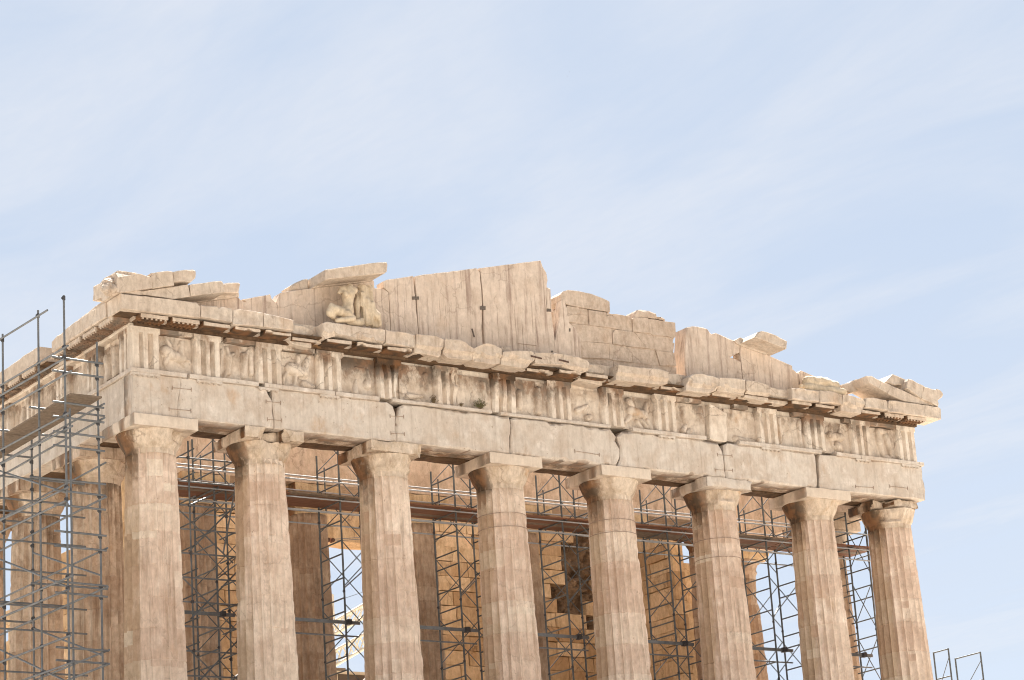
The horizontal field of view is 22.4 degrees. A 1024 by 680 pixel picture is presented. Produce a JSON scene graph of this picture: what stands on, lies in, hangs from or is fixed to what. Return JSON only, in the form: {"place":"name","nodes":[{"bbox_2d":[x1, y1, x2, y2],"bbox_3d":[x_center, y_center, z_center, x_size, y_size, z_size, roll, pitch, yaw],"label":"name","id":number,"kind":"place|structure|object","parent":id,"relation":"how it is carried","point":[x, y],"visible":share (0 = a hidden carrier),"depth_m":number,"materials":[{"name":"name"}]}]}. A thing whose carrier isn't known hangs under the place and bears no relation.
{"place":"outdoors","nodes":[
{"label":"outdoors","id":0,"kind":"place"},
{"bbox_2d":[336,668,364,679],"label":"stone block","id":1,"kind":"structure","parent":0,"point":[343,676],"depth_m":99.52,"materials":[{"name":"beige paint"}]},
{"bbox_2d":[0,0,1023,679],"label":"sky","id":2,"kind":"structure","parent":0,"point":[840,181],"materials":[{"name":"blue"}]},
{"bbox_3d":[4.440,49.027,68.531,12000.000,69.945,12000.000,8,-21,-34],"label":"ground","id":3,"kind":"structure","parent":0,"visible":0},
{"bbox_2d":[0,295,109,679],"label":"tube scaffold","id":4,"kind":"object","parent":3,"relation":"on","point":[55,413],"visible":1,"depth_m":71.72,"materials":[{"name":"metal"}]},
{"bbox_2d":[0,260,942,679],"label":"temple","id":5,"kind":"structure","parent":3,"relation":"on","point":[600,406],"depth_m":80.89,"materials":[{"name":"stone"}]},
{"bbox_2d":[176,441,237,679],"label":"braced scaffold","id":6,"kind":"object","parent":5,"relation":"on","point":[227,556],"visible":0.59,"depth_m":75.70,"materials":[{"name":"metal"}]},
{"bbox_2d":[184,610,234,629],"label":"tie beam","id":7,"kind":"structure","parent":5,"relation":"attached to","point":[222,614],"depth_m":75.45,"materials":[{"name":"metal"}]},
{"bbox_2d":[191,439,237,679],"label":"scaffold tower","id":8,"kind":"structure","parent":5,"relation":"on","point":[209,571],"depth_m":76.87,"materials":[{"name":"metal"}]},
{"bbox_2d":[295,617,359,637],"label":"tie beam","id":9,"kind":"structure","parent":5,"relation":"attached to","point":[348,622],"depth_m":77.59,"materials":[{"name":"metal"}]},
{"bbox_2d":[315,451,364,679],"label":"scaffold tower","id":10,"kind":"structure","parent":5,"relation":"on","point":[337,579],"depth_m":79.40,"materials":[{"name":"metal"}]},
{"bbox_2d":[328,537,359,542],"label":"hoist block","id":11,"kind":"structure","parent":5,"relation":"hanging from","point":[331,540],"depth_m":86.43,"materials":[{"name":"metal"}]},
{"bbox_2d":[332,592,363,666],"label":"crane","id":12,"kind":"object","parent":5,"relation":"on","point":[342,629],"visible":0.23,"depth_m":111.85,"materials":[{"name":"beige paint"}]},
{"bbox_2d":[326,283,381,327],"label":"statue group","id":13,"kind":"object","parent":5,"relation":"on","point":[364,303],"visible":1,"depth_m":78.22,"materials":[{"name":"stone"}]},
{"bbox_2d":[430,395,438,402],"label":"wild plant","id":14,"kind":"object","parent":5,"relation":"on","point":[433,400],"visible":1,"depth_m":79.31,"materials":[{"name":"green plant"}]},
{"bbox_2d":[420,625,477,644],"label":"tie beam","id":15,"kind":"structure","parent":5,"relation":"attached to","point":[466,629],"depth_m":80.00,"materials":[{"name":"metal"}]},
{"bbox_2d":[430,464,484,679],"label":"scaffold tower","id":16,"kind":"structure","parent":5,"relation":"on","point":[457,530],"depth_m":82.01,"materials":[{"name":"metal"}]},
{"bbox_2d":[473,398,485,408],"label":"wild plant","id":17,"kind":"object","parent":5,"relation":"on","point":[480,406],"visible":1,"depth_m":80.25,"materials":[{"name":"green plant"}]},
{"bbox_2d":[176,455,870,570],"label":"scaffold walkway","id":18,"kind":"structure","parent":5,"relation":"attached to","point":[325,501],"depth_m":83.22,"materials":[{"name":"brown wood"}]},
{"bbox_2d":[538,633,588,650],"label":"tie beam","id":19,"kind":"structure","parent":5,"relation":"attached to","point":[578,636],"depth_m":82.41,"materials":[{"name":"metal"}]},
{"bbox_2d":[535,474,596,679],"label":"scaffold tower","id":20,"kind":"structure","parent":5,"relation":"on","point":[566,585],"depth_m":84.37,"materials":[{"name":"metal"}]},
{"bbox_2d":[626,310,657,319],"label":"loose stone","id":21,"kind":"object","parent":5,"relation":"on","point":[644,314],"visible":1,"depth_m":85.58,"materials":[{"name":"stone"}]},
{"bbox_2d":[639,485,702,679],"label":"scaffold tower","id":22,"kind":"structure","parent":5,"relation":"on","point":[671,591],"depth_m":86.79,"materials":[{"name":"metal"}]},
{"bbox_2d":[648,640,693,657],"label":"tie beam","id":23,"kind":"structure","parent":5,"relation":"attached to","point":[684,643],"depth_m":84.85,"materials":[{"name":"metal"}]},
{"bbox_2d":[737,496,801,679],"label":"scaffold tower","id":24,"kind":"structure","parent":5,"relation":"on","point":[771,593],"depth_m":89.25,"materials":[{"name":"metal"}]},
{"bbox_2d":[752,647,792,663],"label":"tie beam","id":25,"kind":"structure","parent":5,"relation":"attached to","point":[783,649],"depth_m":87.27,"materials":[{"name":"metal"}]},
{"bbox_2d":[802,376,846,394],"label":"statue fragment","id":26,"kind":"object","parent":5,"relation":"on","point":[818,383],"visible":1,"depth_m":88.25,"materials":[{"name":"stone"}]},
{"bbox_2d":[834,512,881,679],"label":"scaffold tower","id":27,"kind":"structure","parent":5,"relation":"on","point":[854,601],"depth_m":90.83,"materials":[{"name":"metal"}]},
{"bbox_2d":[851,652,872,667],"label":"tie beam","id":28,"kind":"structure","parent":5,"relation":"attached to","point":[863,655],"depth_m":89.44,"materials":[{"name":"metal"}]},
{"bbox_2d":[933,648,952,679],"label":"guard scaffold","id":29,"kind":"object","parent":3,"relation":"on","point":[950,675],"visible":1,"depth_m":93.72,"materials":[{"name":"metal"}]},
{"bbox_2d":[954,652,983,679],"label":"guard scaffold","id":30,"kind":"object","parent":3,"relation":"on","point":[976,668],"visible":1,"depth_m":92.51,"materials":[{"name":"metal"}]}
]}

